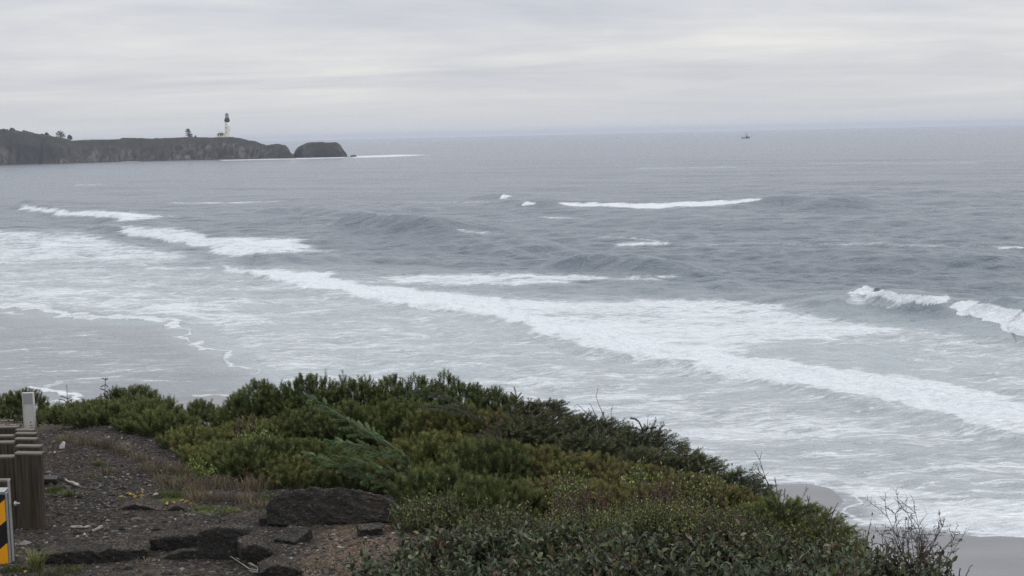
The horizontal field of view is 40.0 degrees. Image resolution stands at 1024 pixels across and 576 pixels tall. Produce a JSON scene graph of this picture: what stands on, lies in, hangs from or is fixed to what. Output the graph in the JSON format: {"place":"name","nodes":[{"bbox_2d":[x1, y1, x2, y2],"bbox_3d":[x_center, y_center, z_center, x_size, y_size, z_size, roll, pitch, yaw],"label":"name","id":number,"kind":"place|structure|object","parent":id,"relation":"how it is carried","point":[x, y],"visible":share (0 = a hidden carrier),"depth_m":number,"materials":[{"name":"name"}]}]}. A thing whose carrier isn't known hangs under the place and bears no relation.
{"place":"outdoors","nodes":[
{"label":"outdoors","id":0,"kind":"place"},
{"bbox_2d":[0,129,294,164],"bbox_3d":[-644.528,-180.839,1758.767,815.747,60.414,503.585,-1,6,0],"label":"headland","id":1,"kind":"structure","parent":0,"point":[17,147],"depth_m":1581.38,"materials":[{"name":"rock"},{"name":"turf"}]},
{"bbox_2d":[0,422,750,575],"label":"ground","id":2,"kind":"structure","parent":0,"point":[195,521],"depth_m":10.49,"materials":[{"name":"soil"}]},
{"bbox_2d":[0,478,14,555],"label":"guardrail post","id":3,"kind":"object","parent":2,"relation":"on","point":[3,482],"visible":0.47,"depth_m":9.22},
{"bbox_2d":[0,454,16,526],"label":"guardrail block","id":4,"kind":"structure","parent":3,"relation":"attached to","point":[7,466],"depth_m":10.25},
{"bbox_2d":[0,479,19,563],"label":"object marker","id":5,"kind":"object","parent":3,"relation":"attached to","point":[6,543],"visible":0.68,"depth_m":9.12,"materials":[{"name":"metal"}]},
{"bbox_2d":[0,386,49,422],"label":"pine shrub","id":6,"kind":"object","parent":2,"relation":"on","point":[11,401],"visible":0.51,"depth_m":16.50,"materials":[{"name":"green plant"}]},
{"bbox_2d":[22,392,36,428],"bbox_3d":[-5.049,1.381,14.729,0.121,0.588,0.050,-1,6,0],"label":"marker post","id":7,"kind":"object","parent":2,"relation":"on","point":[28,406],"visible":0.53,"depth_m":14.70,"materials":[{"name":"white plastic"}]},
{"bbox_2d":[14,451,45,528],"bbox_3d":[-3.509,1.644,10.266,0.214,0.917,0.076,-1,6,0],"label":"guardrail post","id":8,"kind":"object","parent":2,"relation":"on","point":[29,479],"visible":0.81,"depth_m":10.21,"materials":[{"name":"wood"}]},
{"bbox_2d":[13,545,61,571],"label":"grass tuft","id":9,"kind":"object","parent":2,"relation":"on","point":[35,562],"visible":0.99,"depth_m":8.93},
{"bbox_2d":[41,398,112,425],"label":"pine shrub","id":10,"kind":"object","parent":2,"relation":"on","point":[53,415],"visible":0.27,"depth_m":14.67,"materials":[{"name":"green plant"}]},
{"bbox_2d":[38,540,151,564],"bbox_3d":[-2.738,1.757,9.233,0.722,0.164,0.255,-2,6,-6],"label":"asphalt chunk","id":11,"kind":"object","parent":2,"relation":"on","point":[96,552],"visible":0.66,"depth_m":9.14,"materials":[{"name":"asphalt"}]},
{"bbox_2d":[59,393,172,428],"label":"pine shrub","id":12,"kind":"object","parent":2,"relation":"on","point":[98,413],"visible":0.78,"depth_m":13.70,"materials":[{"name":"green plant"}]},
{"bbox_2d":[96,383,166,403],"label":"pine shrub","id":13,"kind":"object","parent":2,"relation":"on","point":[132,392],"visible":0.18,"depth_m":15.31,"materials":[{"name":"green plant"}]},
{"bbox_2d":[117,498,165,510],"bbox_3d":[-2.880,1.681,10.829,0.402,0.098,0.210,-1,6,0],"label":"asphalt chunk","id":14,"kind":"object","parent":2,"relation":"on","point":[141,504],"visible":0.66,"depth_m":10.78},
{"bbox_2d":[107,527,201,550],"bbox_3d":[-2.433,1.732,9.539,0.654,0.163,0.205,-2,6,-4],"label":"asphalt chunk","id":15,"kind":"object","parent":2,"relation":"on","point":[173,540],"visible":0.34,"depth_m":9.46,"materials":[{"name":"asphalt"}]},
{"bbox_2d":[108,404,202,437],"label":"pine shrub","id":16,"kind":"object","parent":2,"relation":"on","point":[147,422],"visible":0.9,"depth_m":13.23,"materials":[{"name":"green plant"}]},
{"bbox_2d":[153,418,235,450],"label":"pine shrub","id":17,"kind":"object","parent":2,"relation":"on","point":[200,433],"visible":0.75,"depth_m":12.80,"materials":[{"name":"green plant"}]},
{"bbox_2d":[159,547,234,559],"bbox_3d":[-2.036,1.750,9.188,0.590,0.114,0.095,-1,6,4],"label":"asphalt chunk","id":18,"kind":"object","parent":2,"relation":"on","point":[187,553],"visible":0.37,"depth_m":9.15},
{"bbox_2d":[179,397,218,423],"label":"pine shrub","id":19,"kind":"object","parent":2,"relation":"on","point":[199,409],"visible":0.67,"depth_m":14.29,"materials":[{"name":"green plant"}]},
{"bbox_2d":[0,432,422,575],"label":"grass","id":20,"kind":"structure","parent":2,"relation":"on","point":[190,480],"depth_m":11.53,"materials":[{"name":"plant"}]},
{"bbox_2d":[188,448,235,477],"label":"lime leaf shrub","id":21,"kind":"object","parent":2,"relation":"on","point":[203,470],"visible":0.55,"depth_m":11.98,"materials":[{"name":"green plant"}]},
{"bbox_2d":[170,437,271,470],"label":"pine shrub","id":22,"kind":"object","parent":2,"relation":"on","point":[209,450],"visible":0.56,"depth_m":12.29,"materials":[{"name":"green plant"}]},
{"bbox_2d":[198,523,249,559],"bbox_3d":[-1.884,1.674,9.215,0.324,0.267,0.183,-1,6,0],"label":"asphalt chunk","id":23,"kind":"object","parent":2,"relation":"on","point":[221,539],"visible":0.69,"depth_m":9.14,"materials":[{"name":"asphalt"}]},
{"bbox_2d":[204,400,260,427],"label":"pine shrub","id":24,"kind":"object","parent":2,"relation":"on","point":[213,422],"visible":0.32,"depth_m":14.13,"materials":[{"name":"green plant"}]},
{"bbox_2d":[206,377,291,427],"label":"pine shrub","id":25,"kind":"object","parent":2,"relation":"on","point":[261,394],"visible":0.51,"depth_m":14.08,"materials":[{"name":"green plant"}]},
{"bbox_2d":[237,535,279,565],"bbox_3d":[-1.627,1.708,9.049,0.273,0.224,0.210,-4,7,-20],"label":"asphalt chunk","id":26,"kind":"object","parent":2,"relation":"on","point":[253,550],"visible":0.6,"depth_m":8.96,"materials":[{"name":"asphalt"}]},
{"bbox_2d":[199,434,323,480],"bbox_3d":[-2.130,1.473,12.179,0.964,0.410,0.944,1,6,16],"label":"pine shrub","id":27,"kind":"object","parent":2,"relation":"on","point":[255,461],"visible":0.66,"depth_m":12.03,"materials":[{"name":"green plant"}]},
{"bbox_2d":[210,413,317,441],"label":"pine shrub","id":28,"kind":"object","parent":2,"relation":"on","point":[227,427],"visible":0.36,"depth_m":13.35,"materials":[{"name":"green plant"}]},
{"bbox_2d":[258,555,301,575],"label":"asphalt chunk","id":29,"kind":"object","parent":2,"relation":"on","point":[273,565],"visible":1,"depth_m":8.61,"materials":[{"name":"asphalt"}]},
{"bbox_2d":[274,525,312,544],"bbox_3d":[-1.504,1.720,9.682,0.203,0.124,0.217,2,7,30],"label":"asphalt chunk","id":30,"kind":"object","parent":2,"relation":"on","point":[292,534],"visible":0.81,"depth_m":9.65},
{"bbox_2d":[256,451,334,489],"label":"pine shrub","id":31,"kind":"object","parent":2,"relation":"on","point":[303,466],"visible":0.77,"depth_m":11.68,"materials":[{"name":"green plant"}]},
{"bbox_2d":[250,368,353,434],"bbox_3d":[-2.089,1.221,14.179,1.175,0.812,1.035,-1,6,0],"label":"pine shrub","id":32,"kind":"object","parent":2,"relation":"on","point":[297,398],"visible":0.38,"depth_m":14.03,"materials":[{"name":"green plant"}]},
{"bbox_2d":[259,405,348,445],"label":"pine shrub","id":33,"kind":"object","parent":2,"relation":"on","point":[297,420],"visible":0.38,"depth_m":13.32,"materials":[{"name":"green plant"}]},
{"bbox_2d":[268,436,353,473],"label":"pine shrub","id":34,"kind":"object","parent":2,"relation":"on","point":[320,446],"visible":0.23,"depth_m":12.23,"materials":[{"name":"green plant"}]},
{"bbox_2d":[266,487,400,526],"bbox_3d":[-1.284,1.622,10.364,1.050,0.358,0.336,-1,6,0],"label":"asphalt slab","id":35,"kind":"object","parent":2,"relation":"on","point":[317,505],"depth_m":10.25,"materials":[{"name":"asphalt"}]},
{"bbox_2d":[289,398,392,452],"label":"pine shrub","id":36,"kind":"object","parent":2,"relation":"on","point":[357,410],"visible":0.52,"depth_m":13.19,"materials":[{"name":"green plant"}]},
{"bbox_2d":[298,451,389,488],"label":"pine shrub","id":37,"kind":"object","parent":2,"relation":"on","point":[332,476],"visible":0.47,"depth_m":11.55,"materials":[{"name":"green plant"}]},
{"bbox_2d":[309,370,399,447],"bbox_3d":[-1.574,1.271,14.171,1.045,0.899,1.075,3,8,37],"label":"pine shrub","id":38,"kind":"object","parent":2,"relation":"on","point":[353,386],"visible":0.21,"depth_m":14.00,"materials":[{"name":"green plant"}]},
{"bbox_2d":[301,393,420,493],"bbox_3d":[-1.150,1.321,11.402,1.106,0.907,0.651,-1,6,0],"label":"spruce branch","id":39,"kind":"object","parent":2,"relation":"on","point":[357,461],"visible":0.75,"depth_m":11.33,"materials":[{"name":"green plant"}]},
{"bbox_2d":[345,538,409,575],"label":"salal shrub","id":40,"kind":"object","parent":2,"relation":"on","point":[368,564],"visible":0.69,"depth_m":8.24,"materials":[{"name":"green plant"}]},
{"bbox_2d":[357,449,430,487],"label":"pine shrub","id":41,"kind":"object","parent":2,"relation":"on","point":[392,464],"visible":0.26,"depth_m":11.54,"materials":[{"name":"green plant"}]},
{"bbox_2d":[349,372,444,430],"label":"pine shrub","id":42,"kind":"object","parent":2,"relation":"on","point":[399,389],"visible":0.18,"depth_m":13.96,"materials":[{"name":"green plant"}]},
{"bbox_2d":[357,395,445,450],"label":"pine shrub","id":43,"kind":"object","parent":2,"relation":"on","point":[396,416],"visible":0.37,"depth_m":13.22,"materials":[{"name":"green plant"}]},
{"bbox_2d":[362,541,448,575],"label":"salal shrub","id":44,"kind":"object","parent":2,"relation":"on","point":[419,568],"visible":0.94,"depth_m":7.78,"materials":[{"name":"green plant"}]},
{"bbox_2d":[386,523,455,575],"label":"salal shrub","id":45,"kind":"object","parent":2,"relation":"on","point":[402,552],"visible":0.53,"depth_m":8.60,"materials":[{"name":"green plant"}]},
{"bbox_2d":[378,428,478,475],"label":"pine shrub","id":46,"kind":"object","parent":2,"relation":"on","point":[426,442],"visible":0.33,"depth_m":11.77,"materials":[{"name":"green plant"}]},
{"bbox_2d":[388,478,476,533],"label":"leafy shrub","id":47,"kind":"object","parent":2,"relation":"on","point":[446,515],"visible":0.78,"depth_m":9.96,"materials":[{"name":"green plant"}]},
{"bbox_2d":[383,457,483,505],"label":"pine shrub","id":48,"kind":"object","parent":2,"relation":"on","point":[437,479],"visible":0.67,"depth_m":10.79,"materials":[{"name":"green plant"}]},
{"bbox_2d":[390,398,485,452],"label":"pine shrub","id":49,"kind":"object","parent":2,"relation":"on","point":[432,417],"visible":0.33,"depth_m":12.81,"materials":[{"name":"green plant"}]},
{"bbox_2d":[408,388,483,425],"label":"spruce branch","id":50,"kind":"object","parent":49,"relation":"on","point":[449,408],"visible":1,"depth_m":12.64,"materials":[{"name":"green plant"}]},
{"bbox_2d":[418,368,498,417],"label":"pine shrub","id":51,"kind":"object","parent":2,"relation":"on","point":[463,389],"visible":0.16,"depth_m":13.81,"materials":[{"name":"green plant"}]},
{"bbox_2d":[417,515,515,574],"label":"salal shrub","id":52,"kind":"object","parent":2,"relation":"on","point":[469,545],"visible":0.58,"depth_m":8.53,"materials":[{"name":"green plant"}]},
{"bbox_2d":[431,542,521,575],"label":"salal shrub","id":53,"kind":"object","parent":2,"relation":"on","point":[468,570],"visible":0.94,"depth_m":7.69,"materials":[{"name":"green plant"}]},
{"bbox_2d":[425,432,542,484],"bbox_3d":[-0.214,1.437,11.373,0.930,0.501,0.927,5,9,44],"label":"pine shrub","id":54,"kind":"object","parent":2,"relation":"on","point":[482,459],"visible":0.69,"depth_m":11.27,"materials":[{"name":"green plant"}]},
{"bbox_2d":[448,407,533,442],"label":"pine shrub","id":55,"kind":"object","parent":2,"relation":"on","point":[491,417],"visible":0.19,"depth_m":12.65,"materials":[{"name":"green plant"}]},
{"bbox_2d":[439,473,546,523],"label":"pine shrub","id":56,"kind":"object","parent":2,"relation":"on","point":[496,491],"visible":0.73,"depth_m":10.20,"materials":[{"name":"green plant"}]},
{"bbox_2d":[453,498,545,542],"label":"leafy shrub","id":57,"kind":"object","parent":2,"relation":"on","point":[505,518],"visible":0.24,"depth_m":9.26,"materials":[{"name":"green plant"}]},
{"bbox_2d":[464,383,534,420],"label":"pine shrub","id":58,"kind":"object","parent":2,"relation":"on","point":[497,398],"visible":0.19,"depth_m":13.50,"materials":[{"name":"green plant"}]},
{"bbox_2d":[477,512,567,570],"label":"salal shrub","id":59,"kind":"object","parent":2,"relation":"on","point":[518,536],"visible":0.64,"depth_m":8.53,"materials":[{"name":"green plant"}]},
{"bbox_2d":[476,404,569,460],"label":"spruce shrub","id":60,"kind":"object","parent":2,"relation":"on","point":[549,437],"visible":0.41,"depth_m":12.38,"materials":[{"name":"green plant"}]},
{"bbox_2d":[491,533,587,575],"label":"salal shrub","id":61,"kind":"object","parent":2,"relation":"on","point":[548,569],"visible":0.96,"depth_m":7.58,"materials":[{"name":"green plant"}]},
{"bbox_2d":[489,443,589,481],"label":"mixed shrub","id":62,"kind":"object","parent":2,"relation":"on","point":[546,455],"visible":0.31,"depth_m":11.48,"materials":[{"name":"green plant"}]},
{"bbox_2d":[504,397,587,435],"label":"spruce shrub","id":63,"kind":"object","parent":2,"relation":"on","point":[538,404],"visible":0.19,"depth_m":13.16,"materials":[{"name":"green plant"}]},
{"bbox_2d":[507,475,615,515],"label":"mixed shrub","id":64,"kind":"object","parent":2,"relation":"on","point":[545,487],"visible":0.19,"depth_m":10.52,"materials":[{"name":"green plant"}]},
{"bbox_2d":[543,464,598,521],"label":"lime leaf shrub","id":65,"kind":"object","parent":2,"relation":"on","point":[566,487],"visible":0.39,"depth_m":10.19,"materials":[{"name":"green plant"}]},
{"bbox_2d":[544,473,612,522],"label":"dry fern","id":66,"kind":"object","parent":2,"relation":"on","point":[588,501],"visible":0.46,"depth_m":9.91,"materials":[{"name":"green plant"}]},
{"bbox_2d":[534,517,623,571],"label":"salal shrub","id":67,"kind":"object","parent":2,"relation":"on","point":[575,542],"visible":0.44,"depth_m":8.56,"materials":[{"name":"green plant"}]},
{"bbox_2d":[528,499,634,540],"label":"huckleberry shrub","id":68,"kind":"object","parent":2,"relation":"on","point":[595,523],"visible":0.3,"depth_m":9.32,"materials":[{"name":"green plant"}]},
{"bbox_2d":[537,426,626,468],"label":"spruce shrub","id":69,"kind":"object","parent":2,"relation":"on","point":[588,444],"visible":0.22,"depth_m":11.90,"materials":[{"name":"green plant"}]},
{"bbox_2d":[538,450,633,486],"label":"mixed shrub","id":70,"kind":"object","parent":2,"relation":"on","point":[588,464],"visible":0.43,"depth_m":11.22,"materials":[{"name":"green plant"}]},
{"bbox_2d":[552,411,647,451],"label":"spruce shrub","id":71,"kind":"object","parent":2,"relation":"on","point":[591,427],"visible":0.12,"depth_m":12.65,"materials":[{"name":"green plant"}]},
{"bbox_2d":[558,479,670,516],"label":"mixed shrub","id":72,"kind":"object","parent":2,"relation":"on","point":[619,494],"visible":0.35,"depth_m":10.24,"materials":[{"name":"green plant"}]},
{"bbox_2d":[572,530,662,575],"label":"salal shrub","id":73,"kind":"object","parent":2,"relation":"on","point":[617,568],"visible":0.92,"depth_m":7.54,"materials":[{"name":"green plant"}]},
{"bbox_2d":[590,517,678,574],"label":"salal shrub","id":74,"kind":"object","parent":2,"relation":"on","point":[630,546],"visible":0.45,"depth_m":8.42,"materials":[{"name":"green plant"}]},
{"bbox_2d":[609,457,663,495],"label":"lime leaf shrub","id":75,"kind":"object","parent":2,"relation":"on","point":[637,478],"visible":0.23,"depth_m":10.60,"materials":[{"name":"green plant"}]},
{"bbox_2d":[592,460,681,489],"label":"mixed shrub","id":76,"kind":"object","parent":2,"relation":"on","point":[615,475],"visible":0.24,"depth_m":10.93,"materials":[{"name":"green plant"}]},
{"bbox_2d":[604,441,683,475],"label":"spruce shrub","id":77,"kind":"object","parent":2,"relation":"on","point":[650,455],"visible":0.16,"depth_m":11.47,"materials":[{"name":"green plant"}]},
{"bbox_2d":[593,417,703,472],"bbox_3d":[1.122,1.512,12.053,1.126,0.792,0.942,-1,6,0],"label":"spruce shrub","id":78,"kind":"object","parent":2,"relation":"on","point":[629,435],"visible":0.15,"depth_m":12.05,"materials":[{"name":"green plant"}]},
{"bbox_2d":[596,486,704,538],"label":"huckleberry shrub","id":79,"kind":"object","parent":2,"relation":"on","point":[644,517],"visible":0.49,"depth_m":9.64,"materials":[{"name":"green plant"}]},
{"bbox_2d":[643,466,696,512],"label":"dry fern","id":80,"kind":"object","parent":2,"relation":"on","point":[666,495],"visible":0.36,"depth_m":10.17,"materials":[{"name":"green plant"}]},
{"bbox_2d":[626,545,720,575],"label":"salal shrub","id":81,"kind":"object","parent":2,"relation":"on","point":[688,567],"visible":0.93,"depth_m":7.51,"materials":[{"name":"green plant"}]},
{"bbox_2d":[642,469,730,507],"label":"mixed shrub","id":82,"kind":"object","parent":2,"relation":"on","point":[689,476],"visible":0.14,"depth_m":10.56,"materials":[{"name":"green plant"}]},
{"bbox_2d":[643,514,741,575],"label":"salal shrub","id":83,"kind":"object","parent":2,"relation":"on","point":[681,549],"visible":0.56,"depth_m":8.37,"materials":[{"name":"green plant"}]},
{"bbox_2d":[655,444,734,492],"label":"spruce shrub","id":84,"kind":"object","parent":2,"relation":"on","point":[697,461],"visible":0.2,"depth_m":11.46,"materials":[{"name":"green plant"}]},
{"bbox_2d":[665,450,734,516],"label":"lime leaf shrub","id":85,"kind":"object","parent":2,"relation":"on","point":[711,500],"visible":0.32,"depth_m":10.25,"materials":[{"name":"green plant"}]},
{"bbox_2d":[656,485,759,545],"bbox_3d":[1.341,1.627,9.536,0.755,0.524,0.570,-1,6,0],"label":"huckleberry shrub","id":86,"kind":"object","parent":2,"relation":"on","point":[699,514],"visible":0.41,"depth_m":9.46,"materials":[{"name":"green plant"}]},
{"bbox_2d":[687,484,768,519],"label":"mixed shrub","id":87,"kind":"object","parent":2,"relation":"on","point":[737,492],"visible":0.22,"depth_m":10.25,"materials":[{"name":"green plant"}]},
{"bbox_2d":[697,462,782,516],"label":"spruce shrub","id":88,"kind":"object","parent":2,"relation":"on","point":[747,481],"visible":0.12,"depth_m":10.84,"materials":[{"name":"green plant"}]},
{"bbox_2d":[694,547,788,575],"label":"salal shrub","id":89,"kind":"object","parent":2,"relation":"on","point":[740,569],"visible":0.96,"depth_m":7.39,"materials":[{"name":"green plant"}]},
{"bbox_2d":[696,511,793,575],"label":"salal shrub","id":90,"kind":"object","parent":2,"relation":"on","point":[758,552],"visible":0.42,"depth_m":8.26,"materials":[{"name":"green plant"}]},
{"bbox_2d":[703,501,788,550],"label":"huckleberry shrub","id":91,"kind":"object","parent":2,"relation":"on","point":[733,527],"visible":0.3,"depth_m":9.27,"materials":[{"name":"green plant"}]},
{"bbox_2d":[726,487,838,549],"bbox_3d":[1.843,1.603,9.596,0.875,0.586,0.763,-1,6,0],"label":"spruce shrub","id":92,"kind":"object","parent":2,"relation":"on","point":[795,510],"visible":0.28,"depth_m":9.55,"materials":[{"name":"green plant"}]},
{"bbox_2d":[758,539,844,575],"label":"salal shrub","id":93,"kind":"object","parent":2,"relation":"on","point":[799,570],"visible":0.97,"depth_m":7.39,"materials":[{"name":"green plant"}]},
{"bbox_2d":[763,532,846,573],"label":"salal shrub","id":94,"kind":"object","parent":2,"relation":"on","point":[805,545],"visible":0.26,"depth_m":8.21,"materials":[{"name":"green plant"}]},
{"bbox_2d":[765,508,852,554],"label":"leafy shrub","id":95,"kind":"object","parent":2,"relation":"on","point":[796,542],"visible":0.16,"depth_m":9.08,"materials":[{"name":"green plant"}]},
{"bbox_2d":[791,505,871,553],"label":"spruce shrub","id":96,"kind":"object","parent":2,"relation":"on","point":[826,515],"visible":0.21,"depth_m":9.24,"materials":[{"name":"green plant"}]},
{"bbox_2d":[801,526,888,573],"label":"salal shrub","id":97,"kind":"object","parent":2,"relation":"on","point":[837,555],"visible":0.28,"depth_m":8.15,"materials":[{"name":"green plant"}]},
{"bbox_2d":[818,512,884,566],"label":"leafy shrub","id":98,"kind":"object","parent":2,"relation":"on","point":[854,543],"visible":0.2,"depth_m":8.81,"materials":[{"name":"green plant"}]},
{"bbox_2d":[818,528,909,575],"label":"salal shrub","id":99,"kind":"object","parent":2,"relation":"on","point":[854,572],"visible":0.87,"depth_m":7.37,"materials":[{"name":"green plant"}]},
{"bbox_2d":[833,535,929,575],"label":"salal shrub","id":100,"kind":"object","parent":2,"relation":"on","point":[880,555],"visible":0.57,"depth_m":7.70,"materials":[{"name":"green plant"}]},
{"bbox_2d":[866,545,954,575],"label":"salal shrub","id":101,"kind":"object","parent":2,"relation":"on","point":[935,568],"visible":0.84,"depth_m":7.55,"materials":[{"name":"green plant"}]},
{"bbox_2d":[862,489,965,575],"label":"bare bush","id":102,"kind":"object","parent":2,"relation":"on","point":[921,541],"visible":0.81,"depth_m":7.69,"materials":[{"name":"brown plant"}]},
{"bbox_2d":[911,546,957,575],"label":"salal shrub","id":103,"kind":"object","parent":2,"relation":"on","point":[949,563],"visible":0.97,"depth_m":7.41,"materials":[{"name":"green plant"}]},
{"bbox_2d":[0,125,1023,537],"bbox_3d":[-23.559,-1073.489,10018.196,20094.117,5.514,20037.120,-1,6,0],"label":"sea","id":104,"kind":"structure","parent":0,"point":[838,311],"depth_m":195.12,"materials":[{"name":"liquid"}]},
{"bbox_2d":[293,142,347,157],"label":"sea stack","id":105,"kind":"object","parent":104,"relation":"in","point":[318,149],"visible":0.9,"depth_m":1571.38,"materials":[{"name":"stone"}]},
{"bbox_2d":[0,0,1023,140],"label":"sky","id":106,"kind":"structure","parent":0,"point":[280,70],"materials":[{"name":"grey"}]},
{"bbox_2d":[12,250,1023,575],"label":"beach","id":107,"kind":"structure","parent":0,"point":[994,556],"depth_m":70.59,"materials":[{"name":"sand"}]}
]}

